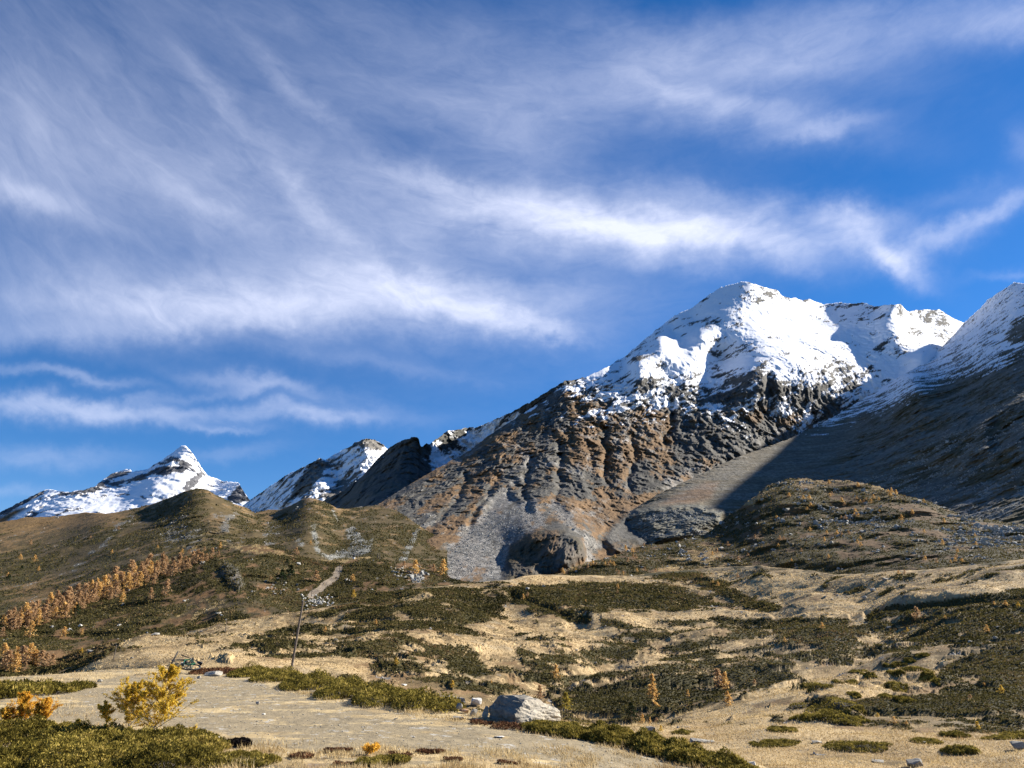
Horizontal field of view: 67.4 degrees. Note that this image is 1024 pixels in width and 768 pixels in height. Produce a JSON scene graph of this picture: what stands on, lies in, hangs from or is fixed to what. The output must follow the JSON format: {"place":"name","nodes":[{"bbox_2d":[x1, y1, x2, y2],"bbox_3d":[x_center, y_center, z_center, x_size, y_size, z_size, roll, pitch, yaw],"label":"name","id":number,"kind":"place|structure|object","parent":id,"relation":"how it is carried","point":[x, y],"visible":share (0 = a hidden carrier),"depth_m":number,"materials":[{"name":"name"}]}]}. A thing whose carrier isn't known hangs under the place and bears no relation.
{"place":"outdoors","nodes":[
{"label":"outdoors","id":0,"kind":"place"},
{"bbox_2d":[0,446,248,521],"bbox_3d":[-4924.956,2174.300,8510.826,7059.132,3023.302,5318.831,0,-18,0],"label":"snow mountain","id":1,"kind":"structure","parent":0,"point":[178,471],"depth_m":7837.30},
{"bbox_2d":[0,488,446,614],"bbox_3d":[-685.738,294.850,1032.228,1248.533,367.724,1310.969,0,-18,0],"label":"hills","id":2,"kind":"structure","parent":0,"point":[59,529],"depth_m":965.10,"materials":[{"name":"plant"}]},
{"bbox_2d":[0,478,1023,735],"bbox_3d":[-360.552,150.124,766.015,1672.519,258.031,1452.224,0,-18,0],"label":"dwarf shrub cover","id":3,"kind":"object","parent":2,"relation":"on","point":[1016,696],"visible":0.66,"depth_m":382.17,"materials":[{"name":"green plant"}]},
{"bbox_2d":[0,544,473,675],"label":"larch hill","id":4,"kind":"structure","parent":0,"point":[253,610],"depth_m":476.85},
{"bbox_2d":[0,643,9,658],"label":"larch","id":5,"kind":"object","parent":4,"relation":"on","point":[4,646],"visible":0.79,"depth_m":312.30,"materials":[{"name":"orange plant"}]},
{"bbox_2d":[0,649,13,670],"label":"larch","id":6,"kind":"object","parent":4,"relation":"on","point":[8,654],"visible":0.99,"depth_m":301.00,"materials":[{"name":"orange plant"}]},
{"bbox_2d":[0,610,13,626],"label":"larch","id":7,"kind":"object","parent":4,"relation":"on","point":[9,614],"visible":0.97,"depth_m":399.28,"materials":[{"name":"orange plant"}]},
{"bbox_2d":[7,652,23,671],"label":"larch","id":8,"kind":"object","parent":4,"relation":"on","point":[17,658],"visible":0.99,"depth_m":299.62,"materials":[{"name":"orange plant"}]},
{"bbox_2d":[12,645,31,663],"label":"larch","id":9,"kind":"object","parent":4,"relation":"on","point":[24,649],"visible":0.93,"depth_m":311.91,"materials":[{"name":"orange plant"}]},
{"bbox_2d":[19,642,36,661],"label":"larch","id":10,"kind":"object","parent":4,"relation":"on","point":[31,645],"visible":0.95,"depth_m":315.60,"materials":[{"name":"orange plant"}]},
{"bbox_2d":[23,620,38,637],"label":"larch","id":11,"kind":"object","parent":4,"relation":"on","point":[31,623],"visible":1,"depth_m":382.70,"materials":[{"name":"orange plant"}]},
{"bbox_2d":[31,602,39,619],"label":"larch","id":12,"kind":"object","parent":4,"relation":"on","point":[34,605],"visible":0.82,"depth_m":413.81,"materials":[{"name":"orange plant"}]},
{"bbox_2d":[30,648,41,663],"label":"larch","id":13,"kind":"object","parent":4,"relation":"on","point":[35,655],"visible":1,"depth_m":314.81,"materials":[{"name":"orange plant"}]},
{"bbox_2d":[34,608,42,624],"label":"larch","id":14,"kind":"object","parent":4,"relation":"on","point":[38,614],"visible":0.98,"depth_m":408.62,"materials":[{"name":"orange plant"}]},
{"bbox_2d":[32,650,45,666],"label":"larch","id":15,"kind":"object","parent":4,"relation":"on","point":[42,654],"visible":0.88,"depth_m":314.85,"materials":[{"name":"orange plant"}]},
{"bbox_2d":[39,604,51,617],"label":"larch","id":16,"kind":"object","parent":4,"relation":"on","point":[45,608],"visible":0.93,"depth_m":420.44,"materials":[{"name":"orange plant"}]},
{"bbox_2d":[59,603,71,618],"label":"larch","id":17,"kind":"object","parent":4,"relation":"on","point":[67,607],"visible":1,"depth_m":426.66,"materials":[{"name":"orange plant"}]},
{"bbox_2d":[63,590,72,608],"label":"larch","id":18,"kind":"object","parent":4,"relation":"on","point":[68,596],"visible":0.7,"depth_m":448.66,"materials":[{"name":"orange plant"}]},
{"bbox_2d":[71,582,83,600],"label":"larch","id":19,"kind":"object","parent":4,"relation":"on","point":[76,586],"visible":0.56,"depth_m":472.63,"materials":[{"name":"orange plant"}]},
{"bbox_2d":[74,583,95,603],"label":"larch","id":20,"kind":"object","parent":4,"relation":"on","point":[85,587],"visible":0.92,"depth_m":468.83,"materials":[{"name":"orange plant"}]},
{"bbox_2d":[97,575,111,594],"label":"larch","id":21,"kind":"object","parent":4,"relation":"on","point":[104,582],"visible":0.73,"depth_m":493.13,"materials":[{"name":"orange plant"}]},
{"bbox_2d":[110,566,120,585],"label":"larch","id":22,"kind":"object","parent":4,"relation":"on","point":[115,571],"visible":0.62,"depth_m":522.16,"materials":[{"name":"orange plant"}]},
{"bbox_2d":[112,580,120,596],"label":"larch","id":23,"kind":"object","parent":4,"relation":"on","point":[115,583],"visible":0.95,"depth_m":486.31,"materials":[{"name":"orange plant"}]},
{"bbox_2d":[122,572,135,589],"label":"larch","id":24,"kind":"object","parent":4,"relation":"on","point":[128,576],"visible":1,"depth_m":506.51,"materials":[{"name":"orange plant"}]},
{"bbox_2d":[121,559,138,578],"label":"larch","id":25,"kind":"object","parent":4,"relation":"on","point":[131,565],"visible":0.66,"depth_m":538.76,"materials":[{"name":"orange plant"}]},
{"bbox_2d":[133,571,146,585],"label":"larch","id":26,"kind":"object","parent":4,"relation":"on","point":[139,576],"visible":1,"depth_m":512.38,"materials":[{"name":"orange plant"}]},
{"bbox_2d":[134,563,147,581],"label":"larch","id":27,"kind":"object","parent":4,"relation":"on","point":[142,567],"visible":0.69,"depth_m":527.25,"materials":[{"name":"orange plant"}]},
{"bbox_2d":[145,560,153,577],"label":"larch","id":28,"kind":"object","parent":4,"relation":"on","point":[151,566],"visible":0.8,"depth_m":541.03,"materials":[{"name":"orange plant"}]},
{"bbox_2d":[150,560,161,578],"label":"larch","id":29,"kind":"object","parent":4,"relation":"on","point":[156,568],"visible":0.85,"depth_m":533.93,"materials":[{"name":"orange plant"}]},
{"bbox_2d":[158,552,167,568],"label":"larch","id":30,"kind":"object","parent":4,"relation":"on","point":[163,560],"visible":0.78,"depth_m":567.25,"materials":[{"name":"orange plant"}]},
{"bbox_2d":[160,579,172,594],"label":"larch","id":31,"kind":"object","parent":4,"relation":"on","point":[166,583],"visible":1,"depth_m":470.97,"materials":[{"name":"orange plant"}]},
{"bbox_2d":[164,560,180,576],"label":"larch","id":32,"kind":"object","parent":4,"relation":"on","point":[173,569],"visible":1,"depth_m":531.96,"materials":[{"name":"orange plant"}]},
{"bbox_2d":[191,549,203,563],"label":"larch","id":33,"kind":"object","parent":4,"relation":"on","point":[197,556],"visible":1,"depth_m":563.75,"materials":[{"name":"orange plant"}]},
{"bbox_2d":[272,569,287,582],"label":"spruce","id":34,"kind":"object","parent":4,"relation":"on","point":[281,574],"visible":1,"depth_m":516.54,"materials":[{"name":"green plant"}]},
{"bbox_2d":[408,559,421,573],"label":"larch","id":35,"kind":"object","parent":4,"relation":"on","point":[414,565],"visible":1,"depth_m":583.68,"materials":[{"name":"orange plant"}]},
{"bbox_2d":[437,559,449,574],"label":"larch","id":36,"kind":"object","parent":4,"relation":"on","point":[442,567],"visible":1,"depth_m":592.82,"materials":[{"name":"orange plant"}]},
{"bbox_2d":[13,478,1023,767],"bbox_3d":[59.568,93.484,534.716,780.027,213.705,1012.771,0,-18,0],"label":"meadow tussocks","id":37,"kind":"object","parent":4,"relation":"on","point":[649,652],"visible":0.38,"depth_m":226.60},
{"bbox_2d":[242,439,386,512],"bbox_3d":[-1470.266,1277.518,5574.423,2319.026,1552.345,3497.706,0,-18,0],"label":"second snow mountain","id":38,"kind":"structure","parent":0,"point":[332,475],"depth_m":4995.82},
{"bbox_2d":[0,668,766,767],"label":"knoll","id":39,"kind":"structure","parent":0,"point":[280,704],"depth_m":13.72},
{"bbox_2d":[0,701,16,721],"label":"larch sapling","id":40,"kind":"object","parent":39,"relation":"on","point":[3,713],"visible":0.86,"depth_m":12.43,"materials":[{"name":"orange plant"}]},
{"bbox_2d":[6,691,38,720],"bbox_3d":[-8.047,5.355,12.592,0.544,0.621,0.457,9,-20,-26],"label":"larch sapling","id":41,"kind":"object","parent":39,"relation":"on","point":[25,697],"visible":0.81,"depth_m":12.58,"materials":[{"name":"orange plant"}]},
{"bbox_2d":[22,695,63,724],"bbox_3d":[-7.643,5.356,12.474,0.627,0.563,0.427,8,-19,-23],"label":"larch sapling","id":42,"kind":"object","parent":39,"relation":"on","point":[43,706],"visible":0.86,"depth_m":12.43,"materials":[{"name":"orange plant"}]},
{"bbox_2d":[0,678,97,699],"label":"juniper shrub","id":43,"kind":"object","parent":39,"relation":"on","point":[9,689],"visible":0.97,"depth_m":19.98,"materials":[{"name":"green plant"}]},
{"bbox_2d":[81,700,135,726],"bbox_3d":[-6.264,5.186,11.932,0.729,0.542,0.510,-8,-20,24],"label":"larch sapling","id":44,"kind":"object","parent":39,"relation":"on","point":[105,711],"visible":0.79,"depth_m":11.92,"materials":[{"name":"green plant"}]},
{"bbox_2d":[0,713,236,767],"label":"juniper shrub","id":45,"kind":"object","parent":39,"relation":"on","point":[41,743],"visible":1,"depth_m":9.58,"materials":[{"name":"green plant"}]},
{"bbox_2d":[103,676,176,726],"bbox_3d":[-5.959,5.111,12.250,0.881,0.882,0.966,-7,-19,22],"label":"larch sapling","id":46,"kind":"object","parent":39,"relation":"on","point":[131,697],"visible":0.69,"depth_m":12.04,"materials":[{"name":"yellow plant"}]},
{"bbox_2d":[120,663,200,729],"bbox_3d":[-5.470,4.895,11.902,1.272,1.085,1.013,-14,-22,37],"label":"larch sapling","id":47,"kind":"object","parent":39,"relation":"on","point":[169,676],"visible":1,"depth_m":11.82,"materials":[{"name":"yellow plant"}]},
{"bbox_2d":[168,651,202,669],"bbox_3d":[-12.405,10.516,29.158,1.233,0.690,1.532,6,-19,-17],"label":"bicycle","id":48,"kind":"object","parent":39,"relation":"on","point":[184,663],"visible":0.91,"depth_m":29.09,"materials":[{"name":"teal paint"}]},
{"bbox_2d":[203,671,222,675],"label":"stone slab","id":49,"kind":"structure","parent":39,"relation":"on","point":[215,673],"depth_m":27.75,"materials":[{"name":"stone"}]},
{"bbox_2d":[188,666,254,674],"bbox_3d":[-10.809,11.227,29.402,2.795,0.818,3.100,0,-18,0],"label":"heath shrub","id":50,"kind":"object","parent":39,"relation":"on","point":[201,670],"visible":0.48,"depth_m":29.14,"materials":[{"name":"red plant"}]},
{"bbox_2d":[227,736,251,747],"bbox_3d":[-3.865,5.092,10.867,0.424,0.207,0.560,0,-18,0],"label":"dead shrub","id":51,"kind":"object","parent":39,"relation":"on","point":[236,741],"visible":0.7,"depth_m":10.76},
{"bbox_2d":[228,749,281,767],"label":"juniper shrub","id":52,"kind":"object","parent":39,"relation":"on","point":[256,756],"visible":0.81,"depth_m":9.69,"materials":[{"name":"green plant"}]},
{"bbox_2d":[1,678,661,767],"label":"pebbles","id":53,"kind":"object","parent":39,"relation":"on","point":[343,725],"visible":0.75,"depth_m":13.69,"materials":[{"name":"stone"}]},
{"bbox_2d":[226,661,466,712],"bbox_3d":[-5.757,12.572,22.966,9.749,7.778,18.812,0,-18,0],"label":"juniper shrub","id":54,"kind":"object","parent":39,"relation":"on","point":[372,695],"visible":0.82,"depth_m":18.88,"materials":[{"name":"green plant"}]},
{"bbox_2d":[361,741,380,754],"bbox_3d":[-1.873,4.839,10.206,0.263,0.184,0.260,0,-18,0],"label":"larch sapling","id":55,"kind":"object","parent":39,"relation":"on","point":[369,748],"visible":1,"depth_m":10.17,"materials":[{"name":"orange plant"}]},
{"bbox_2d":[353,753,411,767],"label":"juniper shrub","id":56,"kind":"object","parent":39,"relation":"on","point":[398,758],"visible":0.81,"depth_m":9.53,"materials":[{"name":"green plant"}]},
{"bbox_2d":[288,746,529,765],"bbox_3d":[-1.345,4.939,10.086,3.305,0.244,1.651,0,-18,0],"label":"heath shrub","id":57,"kind":"object","parent":39,"relation":"on","point":[421,750],"visible":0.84,"depth_m":10.01,"materials":[{"name":"red plant"}]},
{"bbox_2d":[470,718,521,729],"bbox_3d":[-0.215,6.082,13.684,1.178,0.229,1.083,0,-18,0],"label":"heath shrub","id":58,"kind":"object","parent":39,"relation":"on","point":[503,724],"visible":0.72,"depth_m":13.59,"materials":[{"name":"red plant"}]},
{"bbox_2d":[488,695,560,722],"bbox_3d":[0.242,6.179,14.527,1.386,0.564,1.278,0,-18,0],"label":"boulder","id":59,"kind":"object","parent":39,"relation":"on","point":[517,708],"visible":0.81,"depth_m":14.31,"materials":[{"name":"stone"}]},
{"bbox_2d":[521,718,758,767],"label":"juniper shrub","id":60,"kind":"object","parent":39,"relation":"on","point":[653,742],"visible":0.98,"depth_m":12.29,"materials":[{"name":"green plant"}]},
{"bbox_2d":[324,377,582,508],"bbox_3d":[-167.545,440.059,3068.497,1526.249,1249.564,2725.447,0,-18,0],"label":"dark ridge","id":61,"kind":"structure","parent":0,"point":[395,468],"depth_m":2619.57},
{"bbox_2d":[0,0,1023,511],"label":"sky","id":62,"kind":"structure","parent":0,"point":[265,240],"materials":[{"name":"blue"}]},
{"bbox_2d":[2,387,1023,759],"bbox_3d":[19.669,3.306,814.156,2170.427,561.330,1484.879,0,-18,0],"label":"boulder scree","id":63,"kind":"structure","parent":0,"point":[994,529],"depth_m":830.24,"materials":[{"name":"stone"}]},
{"bbox_2d":[23,559,1023,767],"bbox_3d":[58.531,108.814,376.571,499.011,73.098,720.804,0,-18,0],"label":"valley floor","id":64,"kind":"structure","parent":0,"point":[510,678],"depth_m":199.08,"materials":[{"name":"plant"}]},
{"bbox_2d":[40,652,52,666],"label":"larch","id":65,"kind":"object","parent":64,"relation":"on","point":[47,657],"visible":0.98,"depth_m":164.02,"materials":[{"name":"orange plant"}]},
{"bbox_2d":[290,600,303,669],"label":"wooden pole","id":66,"kind":"object","parent":64,"relation":"on","point":[294,651],"visible":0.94,"depth_m":110.43,"materials":[{"name":"brown wood"}]},
{"bbox_2d":[470,698,481,705],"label":"stone","id":67,"kind":"object","parent":64,"relation":"on","point":[476,701],"visible":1,"depth_m":100.05,"materials":[{"name":"white stone"}]},
{"bbox_2d":[0,665,1023,767],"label":"dry grass","id":68,"kind":"structure","parent":64,"relation":"on","point":[455,764],"depth_m":20.21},
{"bbox_2d":[550,663,561,677],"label":"larch","id":69,"kind":"object","parent":64,"relation":"on","point":[555,672],"visible":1,"depth_m":186.09,"materials":[{"name":"orange plant"}]},
{"bbox_2d":[557,692,573,712],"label":"larch","id":70,"kind":"object","parent":64,"relation":"on","point":[566,702],"visible":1,"depth_m":108.25,"materials":[{"name":"green plant"}]},
{"bbox_2d":[562,716,592,725],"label":"juniper shrub","id":71,"kind":"object","parent":64,"relation":"on","point":[569,719],"visible":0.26,"depth_m":93.03,"materials":[{"name":"green plant"}]},
{"bbox_2d":[624,702,638,721],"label":"spruce","id":72,"kind":"object","parent":64,"relation":"on","point":[632,709],"visible":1,"depth_m":85.58,"materials":[{"name":"green plant"}]},
{"bbox_2d":[647,673,661,706],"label":"larch","id":73,"kind":"object","parent":64,"relation":"on","point":[652,688],"visible":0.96,"depth_m":119.43,"materials":[{"name":"orange plant"}]},
{"bbox_2d":[671,728,693,734],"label":"juniper shrub","id":74,"kind":"object","parent":64,"relation":"on","point":[683,731],"visible":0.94,"depth_m":65.78,"materials":[{"name":"green plant"}]},
{"bbox_2d":[710,668,724,686],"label":"larch","id":75,"kind":"object","parent":64,"relation":"on","point":[717,672],"visible":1,"depth_m":172.06,"materials":[{"name":"orange plant"}]},
{"bbox_2d":[721,671,729,688],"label":"larch","id":76,"kind":"object","parent":64,"relation":"on","point":[724,678],"visible":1,"depth_m":170.18,"materials":[{"name":"orange plant"}]},
{"bbox_2d":[723,690,733,705],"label":"larch","id":77,"kind":"object","parent":64,"relation":"on","point":[728,698],"visible":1,"depth_m":91.85,"materials":[{"name":"orange plant"}]},
{"bbox_2d":[748,738,801,747],"bbox_3d":[18.954,25.807,55.184,3.630,0.593,3.305,0,-18,0],"label":"juniper shrub","id":78,"kind":"object","parent":64,"relation":"on","point":[779,742],"visible":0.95,"depth_m":55.04,"materials":[{"name":"green plant"}]},
{"bbox_2d":[766,725,798,732],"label":"juniper shrub","id":79,"kind":"object","parent":64,"relation":"on","point":[779,729],"visible":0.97,"depth_m":59.44,"materials":[{"name":"green plant"}]},
{"bbox_2d":[788,711,821,721],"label":"dwarf shrub","id":80,"kind":"object","parent":64,"relation":"on","point":[806,716],"visible":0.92,"depth_m":66.06,"materials":[{"name":"green plant"}]},
{"bbox_2d":[799,681,833,692],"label":"dwarf shrub","id":81,"kind":"object","parent":64,"relation":"on","point":[809,687],"visible":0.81,"depth_m":86.71,"materials":[{"name":"green plant"}]},
{"bbox_2d":[788,696,857,712],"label":"dwarf shrub","id":82,"kind":"object","parent":64,"relation":"on","point":[837,702],"visible":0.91,"depth_m":74.58,"materials":[{"name":"green plant"}]},
{"bbox_2d":[813,707,852,715],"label":"dwarf shrub","id":83,"kind":"object","parent":64,"relation":"on","point":[831,711],"visible":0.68,"depth_m":70.24,"materials":[{"name":"green plant"}]},
{"bbox_2d":[819,712,870,726],"bbox_3d":[27.771,27.741,63.641,3.891,0.980,4.348,0,-18,0],"label":"dwarf shrub","id":84,"kind":"object","parent":64,"relation":"on","point":[839,718],"visible":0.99,"depth_m":63.35,"materials":[{"name":"green plant"}]},
{"bbox_2d":[846,691,861,698],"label":"dwarf shrub","id":85,"kind":"object","parent":64,"relation":"on","point":[853,694],"visible":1,"depth_m":77.09,"materials":[{"name":"green plant"}]},
{"bbox_2d":[822,739,892,752],"bbox_3d":[22.907,23.951,51.029,4.424,0.876,4.828,0,-18,0],"label":"juniper shrub","id":86,"kind":"object","parent":64,"relation":"on","point":[851,745],"visible":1,"depth_m":50.15,"materials":[{"name":"green plant"}]},
{"bbox_2d":[850,704,867,715],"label":"dwarf shrub","id":87,"kind":"object","parent":64,"relation":"on","point":[860,708],"visible":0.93,"depth_m":69.80,"materials":[{"name":"green plant"}]},
{"bbox_2d":[859,671,877,678],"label":"dwarf shrub","id":88,"kind":"object","parent":64,"relation":"on","point":[868,675],"visible":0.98,"depth_m":95.85,"materials":[{"name":"green plant"}]},
{"bbox_2d":[876,692,894,698],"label":"dwarf shrub","id":89,"kind":"object","parent":64,"relation":"on","point":[882,695],"visible":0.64,"depth_m":74.83,"materials":[{"name":"green plant"}]},
{"bbox_2d":[882,661,907,667],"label":"dwarf shrub","id":90,"kind":"object","parent":64,"relation":"on","point":[894,664],"visible":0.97,"depth_m":147.32,"materials":[{"name":"green plant"}]},
{"bbox_2d":[882,680,908,692],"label":"dwarf shrub","id":91,"kind":"object","parent":64,"relation":"on","point":[894,686],"visible":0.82,"depth_m":84.63,"materials":[{"name":"green plant"}]},
{"bbox_2d":[885,669,905,676],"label":"dwarf shrub","id":92,"kind":"object","parent":64,"relation":"on","point":[898,672],"visible":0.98,"depth_m":94.53,"materials":[{"name":"green plant"}]},
{"bbox_2d":[892,694,916,702],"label":"dwarf shrub","id":93,"kind":"object","parent":64,"relation":"on","point":[901,698],"visible":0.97,"depth_m":71.67,"materials":[{"name":"green plant"}]},
{"bbox_2d":[906,758,922,766],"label":"stone","id":94,"kind":"object","parent":64,"relation":"on","point":[915,762],"visible":1,"depth_m":41.62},
{"bbox_2d":[900,666,934,672],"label":"dwarf shrub","id":95,"kind":"object","parent":64,"relation":"on","point":[909,668],"visible":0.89,"depth_m":95.19,"materials":[{"name":"green plant"}]},
{"bbox_2d":[915,652,929,657],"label":"dwarf shrub","id":96,"kind":"object","parent":64,"relation":"on","point":[924,654],"visible":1,"depth_m":147.60,"materials":[{"name":"green plant"}]},
{"bbox_2d":[909,737,943,744],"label":"juniper shrub","id":97,"kind":"object","parent":64,"relation":"on","point":[929,740],"visible":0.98,"depth_m":50.84,"materials":[{"name":"green plant"}]},
{"bbox_2d":[917,671,936,681],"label":"dwarf shrub","id":98,"kind":"object","parent":64,"relation":"on","point":[923,675],"visible":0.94,"depth_m":90.43,"materials":[{"name":"green plant"}]},
{"bbox_2d":[923,677,940,686],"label":"dwarf shrub","id":99,"kind":"object","parent":64,"relation":"on","point":[931,679],"visible":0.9,"depth_m":86.75,"materials":[{"name":"green plant"}]},
{"bbox_2d":[938,730,970,737],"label":"juniper shrub","id":100,"kind":"object","parent":64,"relation":"on","point":[953,733],"visible":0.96,"depth_m":54.23,"materials":[{"name":"green plant"}]},
{"bbox_2d":[939,743,981,755],"bbox_3d":[27.455,22.245,46.755,2.085,0.721,2.616,0,-18,0],"label":"juniper shrub","id":101,"kind":"object","parent":64,"relation":"on","point":[959,749],"visible":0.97,"depth_m":46.41,"materials":[{"name":"green plant"}]},
{"bbox_2d":[979,730,1023,739],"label":"juniper shrub","id":102,"kind":"object","parent":64,"relation":"on","point":[1003,735],"visible":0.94,"depth_m":50.99,"materials":[{"name":"green plant"}]},
{"bbox_2d":[1009,741,1023,749],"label":"stone","id":103,"kind":"object","parent":64,"relation":"on","point":[1017,745],"visible":0.94,"depth_m":46.26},
{"bbox_2d":[359,281,963,581],"bbox_3d":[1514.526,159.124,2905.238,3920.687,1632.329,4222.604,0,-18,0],"label":"snow mountain","id":104,"kind":"structure","parent":0,"point":[719,376],"depth_m":2126.44,"materials":[{"name":"stone"}]},
{"bbox_2d":[690,738,714,742],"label":"stone slab","id":105,"kind":"structure","parent":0,"point":[698,740],"depth_m":58.21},
{"bbox_2d":[558,478,1023,582],"bbox_3d":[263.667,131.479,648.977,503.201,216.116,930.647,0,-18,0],"label":"hill","id":106,"kind":"structure","parent":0,"point":[927,513],"depth_m":700.60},
{"bbox_2d":[626,282,1023,544],"bbox_3d":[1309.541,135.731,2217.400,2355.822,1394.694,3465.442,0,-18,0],"label":"mountain","id":107,"kind":"structure","parent":0,"point":[974,365],"depth_m":1425.59,"materials":[{"name":"stone"}]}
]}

